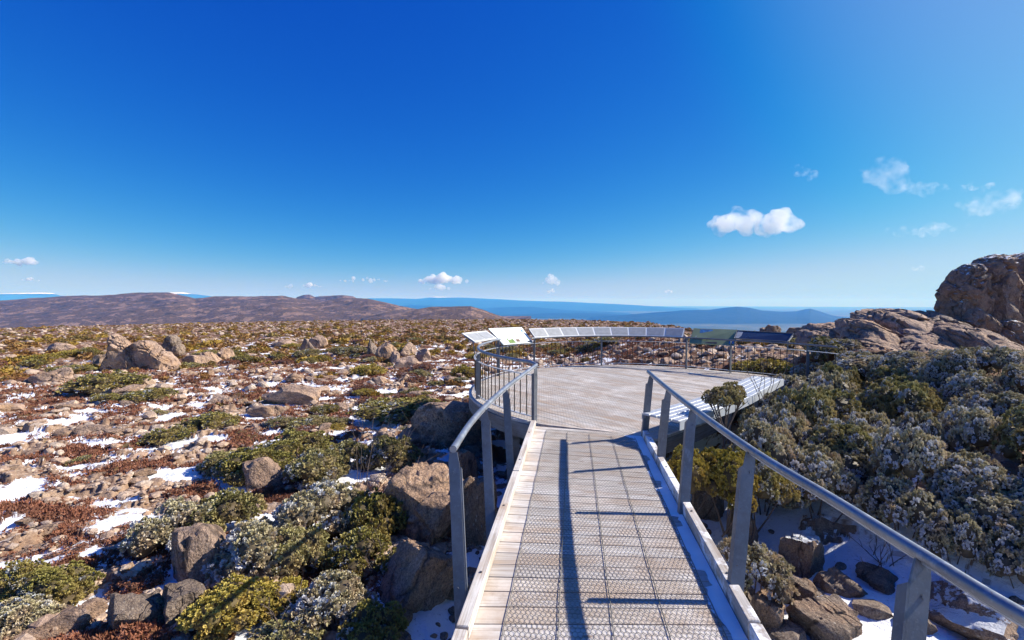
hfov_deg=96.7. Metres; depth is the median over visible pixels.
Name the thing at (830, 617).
boulder
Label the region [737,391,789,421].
shrub
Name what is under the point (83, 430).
moor rock
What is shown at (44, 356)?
moor shrub
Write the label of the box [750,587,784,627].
boulder
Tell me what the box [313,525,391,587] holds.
shrub
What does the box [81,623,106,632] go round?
shrub
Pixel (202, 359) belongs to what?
boulder
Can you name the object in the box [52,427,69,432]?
moor rock
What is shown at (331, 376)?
moor rock
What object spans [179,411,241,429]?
shrub
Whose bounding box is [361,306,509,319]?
hills
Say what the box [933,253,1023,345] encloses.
rock tower
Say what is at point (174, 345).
boulder
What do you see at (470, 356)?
moor shrub
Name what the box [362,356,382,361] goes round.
moor shrub
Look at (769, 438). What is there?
shrub
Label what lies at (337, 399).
moor shrub
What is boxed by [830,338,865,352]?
shrub
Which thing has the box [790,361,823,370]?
shrub
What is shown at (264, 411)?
boulder
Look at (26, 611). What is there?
shrub
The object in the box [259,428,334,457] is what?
shrub
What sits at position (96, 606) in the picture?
boulder
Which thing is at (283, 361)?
moor shrub
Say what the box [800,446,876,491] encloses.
shrub
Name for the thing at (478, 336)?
information sign
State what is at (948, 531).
shrub
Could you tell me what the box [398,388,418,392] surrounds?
moor rock
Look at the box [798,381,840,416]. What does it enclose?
shrub
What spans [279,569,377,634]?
shrub
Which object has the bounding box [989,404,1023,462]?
shrub
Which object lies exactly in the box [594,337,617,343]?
moor shrub
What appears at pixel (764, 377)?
bare twigs
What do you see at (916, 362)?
shrub
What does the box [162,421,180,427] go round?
moor rock
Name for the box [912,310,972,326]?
boulder
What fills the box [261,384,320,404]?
boulder
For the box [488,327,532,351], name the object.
information sign
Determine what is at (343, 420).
moor shrub
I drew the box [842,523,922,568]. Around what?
bare twigs
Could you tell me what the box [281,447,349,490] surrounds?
shrub
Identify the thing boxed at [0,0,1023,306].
sky
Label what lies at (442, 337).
distant green heath
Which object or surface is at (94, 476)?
moor rock
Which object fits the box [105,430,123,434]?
moor rock
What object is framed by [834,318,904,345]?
boulder
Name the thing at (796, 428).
shrub
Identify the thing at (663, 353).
moor rock
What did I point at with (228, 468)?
shrub
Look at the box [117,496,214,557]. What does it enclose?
shrub
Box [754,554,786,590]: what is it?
boulder
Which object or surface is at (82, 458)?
moor shrub
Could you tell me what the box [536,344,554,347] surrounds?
moor shrub
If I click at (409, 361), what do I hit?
boulder
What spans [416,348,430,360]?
boulder
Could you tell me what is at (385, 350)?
boulder
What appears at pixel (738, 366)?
shrub
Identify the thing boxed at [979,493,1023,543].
shrub
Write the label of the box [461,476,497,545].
boulder
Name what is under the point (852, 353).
shrub
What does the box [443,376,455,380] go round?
moor rock
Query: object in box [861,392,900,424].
shrub
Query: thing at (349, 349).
shrub
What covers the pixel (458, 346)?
distant golden heath
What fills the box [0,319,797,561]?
moor rubble
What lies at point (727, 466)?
shrub
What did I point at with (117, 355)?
boulder
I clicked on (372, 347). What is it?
boulder
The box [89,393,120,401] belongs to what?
moor shrub
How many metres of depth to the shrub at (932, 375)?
8.77 m
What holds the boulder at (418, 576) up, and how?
on the ground
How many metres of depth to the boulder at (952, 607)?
4.11 m
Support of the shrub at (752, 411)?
on the ground
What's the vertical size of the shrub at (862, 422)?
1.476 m
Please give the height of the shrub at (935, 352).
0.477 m
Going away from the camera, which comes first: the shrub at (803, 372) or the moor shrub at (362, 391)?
the shrub at (803, 372)
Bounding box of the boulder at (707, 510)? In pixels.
[690,489,724,521]
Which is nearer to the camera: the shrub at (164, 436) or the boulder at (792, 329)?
the shrub at (164, 436)
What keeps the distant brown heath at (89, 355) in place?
on the ground
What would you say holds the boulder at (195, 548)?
on the ground
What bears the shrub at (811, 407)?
on the ground
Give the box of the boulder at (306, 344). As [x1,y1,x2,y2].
[299,338,314,349]
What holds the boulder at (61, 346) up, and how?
on the ground
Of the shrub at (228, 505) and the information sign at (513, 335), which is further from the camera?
the information sign at (513, 335)
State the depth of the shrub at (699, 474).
5.31 m
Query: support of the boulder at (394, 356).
on the ground
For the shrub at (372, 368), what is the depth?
21.15 m
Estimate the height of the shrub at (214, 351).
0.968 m
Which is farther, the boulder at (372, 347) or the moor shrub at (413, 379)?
the boulder at (372, 347)
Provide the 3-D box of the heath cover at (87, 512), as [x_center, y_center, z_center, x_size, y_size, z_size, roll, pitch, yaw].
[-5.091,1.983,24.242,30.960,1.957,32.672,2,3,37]
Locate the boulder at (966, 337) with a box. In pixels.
[932,325,1023,356]
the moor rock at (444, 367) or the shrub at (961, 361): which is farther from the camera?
the moor rock at (444, 367)
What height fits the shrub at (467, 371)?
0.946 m
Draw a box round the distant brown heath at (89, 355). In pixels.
[0,318,793,436]
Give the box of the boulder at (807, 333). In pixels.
[794,322,836,348]
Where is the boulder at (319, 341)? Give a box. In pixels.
[309,335,327,347]
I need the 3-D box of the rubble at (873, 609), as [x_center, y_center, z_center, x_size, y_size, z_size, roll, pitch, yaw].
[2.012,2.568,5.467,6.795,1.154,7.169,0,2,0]
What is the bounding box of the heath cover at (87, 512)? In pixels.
[0,337,677,639]
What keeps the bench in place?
on the viewing platform
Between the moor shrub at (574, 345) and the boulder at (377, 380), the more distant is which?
the moor shrub at (574, 345)
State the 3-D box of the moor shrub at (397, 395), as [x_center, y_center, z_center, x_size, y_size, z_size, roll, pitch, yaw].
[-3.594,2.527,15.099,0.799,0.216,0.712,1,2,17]
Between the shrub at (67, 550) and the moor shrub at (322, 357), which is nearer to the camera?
the shrub at (67, 550)
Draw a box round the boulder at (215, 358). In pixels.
[199,352,221,363]
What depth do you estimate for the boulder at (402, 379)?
18.71 m
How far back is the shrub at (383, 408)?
12.10 m
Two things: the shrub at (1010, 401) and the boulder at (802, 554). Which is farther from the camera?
the shrub at (1010, 401)
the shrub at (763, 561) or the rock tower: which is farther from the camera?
the rock tower
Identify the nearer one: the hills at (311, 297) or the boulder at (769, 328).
the boulder at (769, 328)
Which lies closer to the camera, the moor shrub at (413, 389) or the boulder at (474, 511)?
the boulder at (474, 511)
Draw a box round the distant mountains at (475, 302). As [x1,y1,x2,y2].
[367,297,699,310]
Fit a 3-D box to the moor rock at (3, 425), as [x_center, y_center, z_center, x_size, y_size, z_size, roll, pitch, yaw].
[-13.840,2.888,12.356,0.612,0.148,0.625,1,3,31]
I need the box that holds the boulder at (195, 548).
[171,523,228,584]
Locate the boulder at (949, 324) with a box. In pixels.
[933,321,971,340]
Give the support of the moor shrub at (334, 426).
on the ground
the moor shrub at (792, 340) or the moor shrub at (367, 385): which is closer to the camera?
the moor shrub at (367, 385)
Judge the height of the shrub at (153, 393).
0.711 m
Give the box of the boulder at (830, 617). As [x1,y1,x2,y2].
[786,594,862,639]
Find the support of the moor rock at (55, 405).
on the ground
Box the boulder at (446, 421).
[410,400,481,448]
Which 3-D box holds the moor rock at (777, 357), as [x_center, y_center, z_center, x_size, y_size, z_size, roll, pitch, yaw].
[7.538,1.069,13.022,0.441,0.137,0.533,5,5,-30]
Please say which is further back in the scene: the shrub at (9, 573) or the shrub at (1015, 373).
the shrub at (1015, 373)
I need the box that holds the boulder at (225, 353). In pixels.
[217,347,234,358]
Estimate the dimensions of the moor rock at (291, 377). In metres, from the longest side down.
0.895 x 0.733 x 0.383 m
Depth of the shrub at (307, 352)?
31.01 m
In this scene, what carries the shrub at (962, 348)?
on the ground
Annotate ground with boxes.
[0,306,1023,639]
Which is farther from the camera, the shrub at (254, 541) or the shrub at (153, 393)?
the shrub at (153, 393)
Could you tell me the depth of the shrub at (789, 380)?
9.84 m
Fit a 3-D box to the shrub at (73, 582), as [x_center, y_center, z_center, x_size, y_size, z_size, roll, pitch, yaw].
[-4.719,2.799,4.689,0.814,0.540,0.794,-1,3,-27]
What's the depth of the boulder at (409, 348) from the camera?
31.22 m
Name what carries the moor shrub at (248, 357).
on the ground
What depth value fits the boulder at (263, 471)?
7.48 m
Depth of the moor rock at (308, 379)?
19.60 m
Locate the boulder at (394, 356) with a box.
[390,351,399,362]
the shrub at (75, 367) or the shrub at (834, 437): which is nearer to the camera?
the shrub at (834, 437)
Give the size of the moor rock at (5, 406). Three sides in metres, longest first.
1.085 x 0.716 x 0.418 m
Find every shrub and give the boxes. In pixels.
[0,359,7,364]
[0,558,51,597]
[0,559,105,607]
[0,593,66,639]
[16,358,51,366]
[20,353,61,359]
[42,540,99,560]
[43,364,96,371]
[52,349,77,356]
[54,369,151,393]
[64,454,96,465]
[74,347,103,353]
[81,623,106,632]
[85,521,142,547]
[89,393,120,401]
[103,562,170,598]
[116,387,178,402]
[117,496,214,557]
[136,424,197,444]
[148,409,168,414]
[155,596,164,622]
[166,487,267,532]
[169,414,193,419]
[175,573,276,639]
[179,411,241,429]
[181,362,199,367]
[181,377,201,382]
[190,349,218,354]
[195,449,232,476]
[200,515,313,583]
[210,444,296,487]
[218,358,239,364]
[229,354,253,360]
[233,349,247,355]
[235,575,307,624]
[246,613,326,639]
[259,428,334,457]
[265,415,295,427]
[266,522,329,579]
[267,353,289,359]
[271,358,294,364]
[271,476,370,536]
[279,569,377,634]
[281,343,300,347]
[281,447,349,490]
[282,414,334,430]
[291,348,321,356]
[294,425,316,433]
[301,357,319,362]
[307,404,341,413]
[312,355,332,360]
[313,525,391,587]
[326,416,350,425]
[327,346,366,354]
[329,438,369,469]
[330,397,346,401]
[330,422,345,430]
[335,598,408,639]
[340,486,408,535]
[346,396,444,424]
[348,339,362,343]
[349,353,362,357]
[349,362,386,375]
[350,383,380,391]
[352,388,374,394]
[356,395,379,404]
[358,434,423,472]
[359,353,375,358]
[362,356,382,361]
[376,547,396,575]
[389,342,401,345]
[393,372,417,377]
[394,375,426,383]
[394,393,415,399]
[399,387,419,393]
[405,369,433,377]
[407,337,423,341]
[410,362,435,369]
[419,391,432,395]
[427,380,445,385]
[449,364,483,377]
[452,377,468,380]
[465,353,488,358]
[484,344,495,348]
[485,348,500,353]
[500,346,521,351]
[504,353,518,357]
[522,346,541,351]
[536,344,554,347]
[548,349,568,353]
[568,342,583,347]
[575,345,588,350]
[584,341,600,347]
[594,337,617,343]
[667,444,724,512]
[697,345,711,349]
[700,381,747,449]
[700,446,760,537]
[716,536,799,604]
[717,446,800,532]
[728,415,803,515]
[731,360,754,372]
[733,405,811,434]
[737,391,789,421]
[741,358,792,375]
[750,398,814,446]
[762,498,813,506]
[766,343,792,346]
[769,440,864,524]
[772,373,806,389]
[776,383,836,429]
[789,338,796,345]
[789,361,863,381]
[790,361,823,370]
[792,369,856,397]
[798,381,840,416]
[798,387,866,421]
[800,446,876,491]
[804,335,846,361]
[805,420,875,463]
[813,414,885,474]
[820,361,865,393]
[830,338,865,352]
[831,349,878,372]
[834,353,894,376]
[835,387,862,400]
[842,407,890,440]
[855,472,946,538]
[856,377,949,422]
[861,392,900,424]
[862,365,917,388]
[864,354,912,382]
[869,423,947,492]
[883,360,926,374]
[884,349,929,359]
[888,408,957,455]
[899,357,926,374]
[908,359,954,391]
[915,504,995,565]
[925,448,1023,501]
[927,348,951,357]
[927,350,980,374]
[933,480,1014,530]
[935,367,1003,401]
[938,402,1003,458]
[945,391,1023,428]
[953,346,975,354]
[970,344,1023,374]
[977,528,1023,588]
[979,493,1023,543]
[989,390,1023,416]
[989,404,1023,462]
[995,362,1023,393]
[1004,487,1023,530]
[1017,464,1023,486]
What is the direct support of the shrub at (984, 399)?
on the ground
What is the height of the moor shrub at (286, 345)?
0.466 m
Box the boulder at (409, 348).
[400,342,416,356]
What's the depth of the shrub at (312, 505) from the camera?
5.55 m
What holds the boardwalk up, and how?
on the ground
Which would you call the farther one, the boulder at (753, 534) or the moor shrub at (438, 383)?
the moor shrub at (438, 383)
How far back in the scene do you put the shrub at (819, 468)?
5.58 m
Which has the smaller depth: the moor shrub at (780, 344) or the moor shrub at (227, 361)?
the moor shrub at (780, 344)
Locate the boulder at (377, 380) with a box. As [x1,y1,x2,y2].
[370,377,393,384]
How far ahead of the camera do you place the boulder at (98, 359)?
24.80 m
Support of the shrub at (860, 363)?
on the ground
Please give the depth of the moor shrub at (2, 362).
27.71 m
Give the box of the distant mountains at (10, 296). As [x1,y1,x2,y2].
[0,292,211,300]
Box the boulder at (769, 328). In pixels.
[764,325,780,331]
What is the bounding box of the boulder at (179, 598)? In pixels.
[162,579,207,626]
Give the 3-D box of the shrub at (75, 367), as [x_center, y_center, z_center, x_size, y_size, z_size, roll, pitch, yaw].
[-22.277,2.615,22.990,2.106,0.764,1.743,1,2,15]
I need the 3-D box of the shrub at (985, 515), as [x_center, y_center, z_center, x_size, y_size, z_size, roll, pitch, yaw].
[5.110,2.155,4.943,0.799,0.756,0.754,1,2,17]
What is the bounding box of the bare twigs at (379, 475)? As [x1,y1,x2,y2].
[309,394,449,494]
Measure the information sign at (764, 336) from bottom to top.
0.509 m
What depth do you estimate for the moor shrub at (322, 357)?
27.90 m
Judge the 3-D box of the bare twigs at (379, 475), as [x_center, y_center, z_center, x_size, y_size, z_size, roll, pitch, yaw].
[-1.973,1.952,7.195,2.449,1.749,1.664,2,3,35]
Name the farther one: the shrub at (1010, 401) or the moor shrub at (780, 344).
the moor shrub at (780, 344)
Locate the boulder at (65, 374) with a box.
[27,367,74,383]
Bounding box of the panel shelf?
[529,327,684,336]
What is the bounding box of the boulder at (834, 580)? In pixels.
[813,566,867,597]
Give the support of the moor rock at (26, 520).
on the ground
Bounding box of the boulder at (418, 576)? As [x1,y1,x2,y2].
[380,537,453,612]
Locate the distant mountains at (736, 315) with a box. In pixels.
[586,307,849,323]
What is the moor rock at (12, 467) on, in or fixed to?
on the ground
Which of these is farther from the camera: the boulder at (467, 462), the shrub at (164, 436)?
the shrub at (164, 436)
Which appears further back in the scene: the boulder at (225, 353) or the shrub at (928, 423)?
the boulder at (225, 353)
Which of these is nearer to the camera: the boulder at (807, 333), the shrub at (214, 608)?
the shrub at (214, 608)
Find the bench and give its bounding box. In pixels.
[642,376,783,443]
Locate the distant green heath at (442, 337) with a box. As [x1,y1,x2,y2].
[0,319,781,429]
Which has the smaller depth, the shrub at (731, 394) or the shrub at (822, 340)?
the shrub at (731, 394)
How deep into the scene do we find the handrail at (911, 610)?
2.35 m
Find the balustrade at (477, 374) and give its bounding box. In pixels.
[474,335,837,425]
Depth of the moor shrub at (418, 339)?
42.77 m
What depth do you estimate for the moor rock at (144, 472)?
8.13 m
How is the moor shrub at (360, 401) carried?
on the ground
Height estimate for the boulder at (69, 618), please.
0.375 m
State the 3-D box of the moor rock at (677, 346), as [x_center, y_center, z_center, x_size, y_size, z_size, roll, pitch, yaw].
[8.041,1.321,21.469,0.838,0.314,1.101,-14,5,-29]
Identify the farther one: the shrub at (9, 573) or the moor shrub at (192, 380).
the moor shrub at (192, 380)
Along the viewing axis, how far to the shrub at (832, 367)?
9.82 m
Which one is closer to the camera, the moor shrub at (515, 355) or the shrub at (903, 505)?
the shrub at (903, 505)
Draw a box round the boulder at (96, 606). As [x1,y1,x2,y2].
[78,597,108,617]
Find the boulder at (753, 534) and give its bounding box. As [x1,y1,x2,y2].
[727,505,758,551]
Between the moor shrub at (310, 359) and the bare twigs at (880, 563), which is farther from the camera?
the moor shrub at (310, 359)
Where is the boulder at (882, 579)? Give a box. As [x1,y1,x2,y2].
[855,562,898,594]
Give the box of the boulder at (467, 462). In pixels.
[448,449,477,479]
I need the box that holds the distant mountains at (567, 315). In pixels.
[498,313,618,318]
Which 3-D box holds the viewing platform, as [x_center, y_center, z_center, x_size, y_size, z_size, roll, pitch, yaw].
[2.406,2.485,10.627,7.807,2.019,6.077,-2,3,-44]
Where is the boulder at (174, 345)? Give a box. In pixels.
[161,335,185,356]
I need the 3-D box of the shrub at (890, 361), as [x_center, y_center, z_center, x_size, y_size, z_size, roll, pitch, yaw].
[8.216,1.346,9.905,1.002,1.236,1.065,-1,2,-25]
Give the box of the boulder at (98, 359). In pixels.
[92,354,105,365]
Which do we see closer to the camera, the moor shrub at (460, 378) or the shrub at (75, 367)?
the moor shrub at (460, 378)
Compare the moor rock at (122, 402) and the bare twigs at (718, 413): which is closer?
the bare twigs at (718, 413)
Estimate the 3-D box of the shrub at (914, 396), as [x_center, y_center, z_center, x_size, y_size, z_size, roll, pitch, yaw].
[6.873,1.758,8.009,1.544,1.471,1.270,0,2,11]
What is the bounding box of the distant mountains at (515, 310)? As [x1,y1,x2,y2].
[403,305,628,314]
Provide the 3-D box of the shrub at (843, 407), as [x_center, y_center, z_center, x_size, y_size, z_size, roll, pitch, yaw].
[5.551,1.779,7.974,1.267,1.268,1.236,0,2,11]
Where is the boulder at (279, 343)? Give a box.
[272,339,297,346]
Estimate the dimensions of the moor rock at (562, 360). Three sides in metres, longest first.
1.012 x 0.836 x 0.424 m
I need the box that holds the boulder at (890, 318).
[849,308,934,333]
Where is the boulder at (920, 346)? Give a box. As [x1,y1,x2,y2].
[898,342,953,351]
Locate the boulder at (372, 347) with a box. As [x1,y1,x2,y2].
[367,339,376,353]
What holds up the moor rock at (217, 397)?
on the ground
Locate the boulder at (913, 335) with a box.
[893,328,959,347]
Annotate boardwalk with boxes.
[451,420,770,639]
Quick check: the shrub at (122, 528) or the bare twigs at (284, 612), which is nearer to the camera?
the bare twigs at (284, 612)
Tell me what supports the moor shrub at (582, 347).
on the ground
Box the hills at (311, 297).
[297,295,354,299]
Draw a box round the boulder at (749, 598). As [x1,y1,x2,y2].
[745,592,751,602]
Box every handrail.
[448,363,537,628]
[641,370,1023,639]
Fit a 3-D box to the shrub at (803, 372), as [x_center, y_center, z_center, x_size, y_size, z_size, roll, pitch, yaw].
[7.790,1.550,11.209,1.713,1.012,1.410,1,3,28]
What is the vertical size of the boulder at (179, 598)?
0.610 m
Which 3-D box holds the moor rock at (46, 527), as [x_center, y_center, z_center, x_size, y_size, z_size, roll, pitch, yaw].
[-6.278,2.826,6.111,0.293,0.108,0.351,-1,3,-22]
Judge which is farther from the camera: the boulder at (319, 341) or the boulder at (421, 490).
the boulder at (319, 341)
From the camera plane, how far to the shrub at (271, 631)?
3.88 m
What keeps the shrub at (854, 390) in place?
on the ground
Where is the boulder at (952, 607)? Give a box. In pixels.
[928,580,1018,639]
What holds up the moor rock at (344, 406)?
on the ground
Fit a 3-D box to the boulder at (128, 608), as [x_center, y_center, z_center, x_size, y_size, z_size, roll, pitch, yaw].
[-3.499,2.779,4.205,0.384,0.506,0.429,7,9,-40]
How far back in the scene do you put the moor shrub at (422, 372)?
20.72 m
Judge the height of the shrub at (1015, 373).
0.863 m
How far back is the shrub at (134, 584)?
4.79 m
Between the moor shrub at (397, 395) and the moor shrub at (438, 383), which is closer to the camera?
the moor shrub at (397, 395)
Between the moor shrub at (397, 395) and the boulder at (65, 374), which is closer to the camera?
the moor shrub at (397, 395)
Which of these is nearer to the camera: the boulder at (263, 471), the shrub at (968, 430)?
the shrub at (968, 430)
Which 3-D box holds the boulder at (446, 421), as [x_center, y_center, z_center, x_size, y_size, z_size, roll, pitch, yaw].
[-1.279,2.479,10.303,1.194,1.407,1.659,2,3,44]
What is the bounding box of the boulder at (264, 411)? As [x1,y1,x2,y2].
[245,405,286,417]
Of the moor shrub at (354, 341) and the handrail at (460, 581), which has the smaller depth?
the handrail at (460, 581)
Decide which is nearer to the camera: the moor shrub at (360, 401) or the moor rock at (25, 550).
the moor rock at (25, 550)
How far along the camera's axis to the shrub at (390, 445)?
8.27 m
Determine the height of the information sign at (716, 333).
0.527 m
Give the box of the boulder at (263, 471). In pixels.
[241,457,285,491]
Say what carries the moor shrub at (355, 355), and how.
on the ground
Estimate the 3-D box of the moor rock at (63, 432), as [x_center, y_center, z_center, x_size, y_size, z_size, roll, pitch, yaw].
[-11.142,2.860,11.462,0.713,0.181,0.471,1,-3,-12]
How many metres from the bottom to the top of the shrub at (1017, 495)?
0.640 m
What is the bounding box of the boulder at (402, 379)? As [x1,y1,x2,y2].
[397,374,409,384]
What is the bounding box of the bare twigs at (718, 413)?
[714,401,724,425]
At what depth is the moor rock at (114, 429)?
10.88 m
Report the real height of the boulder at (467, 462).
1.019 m
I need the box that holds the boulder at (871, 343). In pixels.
[846,336,902,350]
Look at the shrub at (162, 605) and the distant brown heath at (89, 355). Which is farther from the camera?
the distant brown heath at (89, 355)
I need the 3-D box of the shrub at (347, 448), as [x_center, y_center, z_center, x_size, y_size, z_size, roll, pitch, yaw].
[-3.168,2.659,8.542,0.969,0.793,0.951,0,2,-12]
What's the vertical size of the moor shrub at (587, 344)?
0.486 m
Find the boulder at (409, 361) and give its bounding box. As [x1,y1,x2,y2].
[393,356,419,368]
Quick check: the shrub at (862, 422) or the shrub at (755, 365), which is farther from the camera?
the shrub at (755, 365)
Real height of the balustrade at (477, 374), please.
1.157 m
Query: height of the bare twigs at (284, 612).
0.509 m
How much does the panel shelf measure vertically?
0.285 m
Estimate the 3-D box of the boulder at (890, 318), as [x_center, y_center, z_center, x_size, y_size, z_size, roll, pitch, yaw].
[13.296,0.222,15.652,2.004,1.238,3.266,0,2,0]
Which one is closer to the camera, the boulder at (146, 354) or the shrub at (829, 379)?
the shrub at (829, 379)
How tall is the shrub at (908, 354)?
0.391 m
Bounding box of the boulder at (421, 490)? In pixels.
[383,461,463,545]
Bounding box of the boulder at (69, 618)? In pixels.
[9,604,91,639]
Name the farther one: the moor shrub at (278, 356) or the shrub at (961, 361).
the moor shrub at (278, 356)
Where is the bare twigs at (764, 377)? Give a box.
[739,348,793,400]
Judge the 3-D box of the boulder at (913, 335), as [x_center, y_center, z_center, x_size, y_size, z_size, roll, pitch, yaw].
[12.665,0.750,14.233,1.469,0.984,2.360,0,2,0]
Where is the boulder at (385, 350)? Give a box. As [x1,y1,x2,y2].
[375,342,396,358]
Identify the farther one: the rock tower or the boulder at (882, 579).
the rock tower
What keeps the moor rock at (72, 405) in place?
on the ground
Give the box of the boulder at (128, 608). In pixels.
[107,589,161,630]
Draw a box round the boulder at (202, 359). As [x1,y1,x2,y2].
[182,355,209,364]
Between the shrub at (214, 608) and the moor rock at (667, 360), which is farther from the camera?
the moor rock at (667, 360)
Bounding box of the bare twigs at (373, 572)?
[343,526,431,576]
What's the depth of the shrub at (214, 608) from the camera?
4.03 m
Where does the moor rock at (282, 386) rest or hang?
on the ground
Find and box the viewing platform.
[469,365,808,465]
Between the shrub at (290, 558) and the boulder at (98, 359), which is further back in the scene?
the boulder at (98, 359)
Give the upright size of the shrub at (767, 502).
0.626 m
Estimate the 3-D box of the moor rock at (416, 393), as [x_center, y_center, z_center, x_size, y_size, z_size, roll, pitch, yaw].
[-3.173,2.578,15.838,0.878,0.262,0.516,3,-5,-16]
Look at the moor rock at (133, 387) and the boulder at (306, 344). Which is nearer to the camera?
the moor rock at (133, 387)
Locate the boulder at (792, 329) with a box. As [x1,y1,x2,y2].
[786,327,800,337]
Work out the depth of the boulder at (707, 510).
6.37 m
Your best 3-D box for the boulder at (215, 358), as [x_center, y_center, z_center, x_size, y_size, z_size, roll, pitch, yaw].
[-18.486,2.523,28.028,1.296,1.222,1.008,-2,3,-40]
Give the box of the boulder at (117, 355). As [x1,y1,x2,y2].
[100,333,131,370]
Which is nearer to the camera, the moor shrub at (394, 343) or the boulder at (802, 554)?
the boulder at (802, 554)
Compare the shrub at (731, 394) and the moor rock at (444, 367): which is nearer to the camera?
the shrub at (731, 394)
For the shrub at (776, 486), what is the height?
1.066 m
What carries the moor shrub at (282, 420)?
on the ground
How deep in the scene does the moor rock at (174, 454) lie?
9.19 m
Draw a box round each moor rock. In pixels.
[0,403,15,410]
[0,422,17,426]
[7,465,19,470]
[7,543,40,559]
[14,517,36,524]
[34,523,57,535]
[52,402,66,407]
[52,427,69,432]
[52,430,72,436]
[57,403,83,408]
[70,424,110,436]
[84,472,105,483]
[102,428,124,434]
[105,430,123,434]
[112,384,144,394]
[119,400,136,405]
[128,475,148,483]
[133,468,156,476]
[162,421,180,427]
[171,452,187,456]
[208,393,232,402]
[211,378,227,381]
[237,398,247,402]
[244,401,256,403]
[251,426,261,431]
[278,384,290,388]
[285,373,303,381]
[305,377,317,381]
[317,422,330,430]
[323,375,337,378]
[335,402,352,409]
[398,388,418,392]
[408,390,426,395]
[440,366,452,369]
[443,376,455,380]
[449,390,459,393]
[557,358,570,363]
[659,351,668,355]
[660,357,675,365]
[670,345,688,348]
[765,355,784,359]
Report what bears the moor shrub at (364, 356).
on the ground
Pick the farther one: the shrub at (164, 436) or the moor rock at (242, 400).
the moor rock at (242, 400)
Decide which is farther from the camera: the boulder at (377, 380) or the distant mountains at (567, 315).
the distant mountains at (567, 315)
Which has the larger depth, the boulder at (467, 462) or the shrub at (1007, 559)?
the boulder at (467, 462)
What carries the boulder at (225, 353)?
on the ground
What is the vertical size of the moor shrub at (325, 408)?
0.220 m
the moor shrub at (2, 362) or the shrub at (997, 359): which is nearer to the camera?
the shrub at (997, 359)
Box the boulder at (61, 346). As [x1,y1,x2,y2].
[47,342,76,350]
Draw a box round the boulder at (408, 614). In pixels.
[376,607,412,631]
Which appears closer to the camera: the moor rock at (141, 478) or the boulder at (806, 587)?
the boulder at (806, 587)
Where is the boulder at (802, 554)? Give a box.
[778,530,824,578]
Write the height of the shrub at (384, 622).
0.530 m
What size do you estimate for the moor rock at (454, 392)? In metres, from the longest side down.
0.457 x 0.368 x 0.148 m
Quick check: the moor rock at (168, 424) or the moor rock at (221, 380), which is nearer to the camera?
the moor rock at (168, 424)
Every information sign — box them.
[462,331,496,354]
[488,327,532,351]
[689,328,736,349]
[734,330,793,353]
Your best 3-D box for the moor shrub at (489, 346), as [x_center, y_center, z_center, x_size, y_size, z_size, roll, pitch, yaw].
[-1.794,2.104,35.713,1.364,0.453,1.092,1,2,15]
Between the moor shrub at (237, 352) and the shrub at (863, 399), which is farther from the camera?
the moor shrub at (237, 352)
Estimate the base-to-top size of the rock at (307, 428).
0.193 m
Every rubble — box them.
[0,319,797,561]
[377,460,1023,639]
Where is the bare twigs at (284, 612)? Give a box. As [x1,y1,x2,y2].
[246,579,345,639]
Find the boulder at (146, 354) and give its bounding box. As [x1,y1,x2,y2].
[129,340,180,370]
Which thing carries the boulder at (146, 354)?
on the ground
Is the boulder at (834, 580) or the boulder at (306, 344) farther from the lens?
the boulder at (306, 344)
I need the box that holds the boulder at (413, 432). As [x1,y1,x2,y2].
[398,427,421,443]
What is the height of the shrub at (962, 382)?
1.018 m
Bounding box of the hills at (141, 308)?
[0,292,530,327]
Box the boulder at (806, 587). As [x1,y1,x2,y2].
[786,574,817,603]
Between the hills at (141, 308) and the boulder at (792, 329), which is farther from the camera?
the hills at (141, 308)
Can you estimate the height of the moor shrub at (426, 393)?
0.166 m
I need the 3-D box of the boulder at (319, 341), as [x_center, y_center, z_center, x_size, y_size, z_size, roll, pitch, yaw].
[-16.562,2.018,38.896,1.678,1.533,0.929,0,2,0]
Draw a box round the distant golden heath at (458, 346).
[0,319,767,409]
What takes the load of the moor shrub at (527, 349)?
on the ground
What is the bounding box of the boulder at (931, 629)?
[927,619,937,634]
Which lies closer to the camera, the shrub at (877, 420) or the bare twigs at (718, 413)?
the bare twigs at (718, 413)
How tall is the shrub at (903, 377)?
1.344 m
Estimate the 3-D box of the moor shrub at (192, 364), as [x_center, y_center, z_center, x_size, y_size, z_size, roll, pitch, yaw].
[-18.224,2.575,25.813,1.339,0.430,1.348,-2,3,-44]
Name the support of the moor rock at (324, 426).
on the ground
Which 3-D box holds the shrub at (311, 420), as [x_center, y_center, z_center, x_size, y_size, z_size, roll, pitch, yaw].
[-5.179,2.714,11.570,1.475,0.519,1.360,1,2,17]
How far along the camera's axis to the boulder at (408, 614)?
4.25 m
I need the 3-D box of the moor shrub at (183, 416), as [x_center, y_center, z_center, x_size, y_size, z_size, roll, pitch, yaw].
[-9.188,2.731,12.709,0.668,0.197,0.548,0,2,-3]
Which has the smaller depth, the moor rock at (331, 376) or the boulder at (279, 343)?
the moor rock at (331, 376)
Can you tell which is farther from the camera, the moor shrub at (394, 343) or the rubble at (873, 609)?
the moor shrub at (394, 343)
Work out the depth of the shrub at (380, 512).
5.62 m

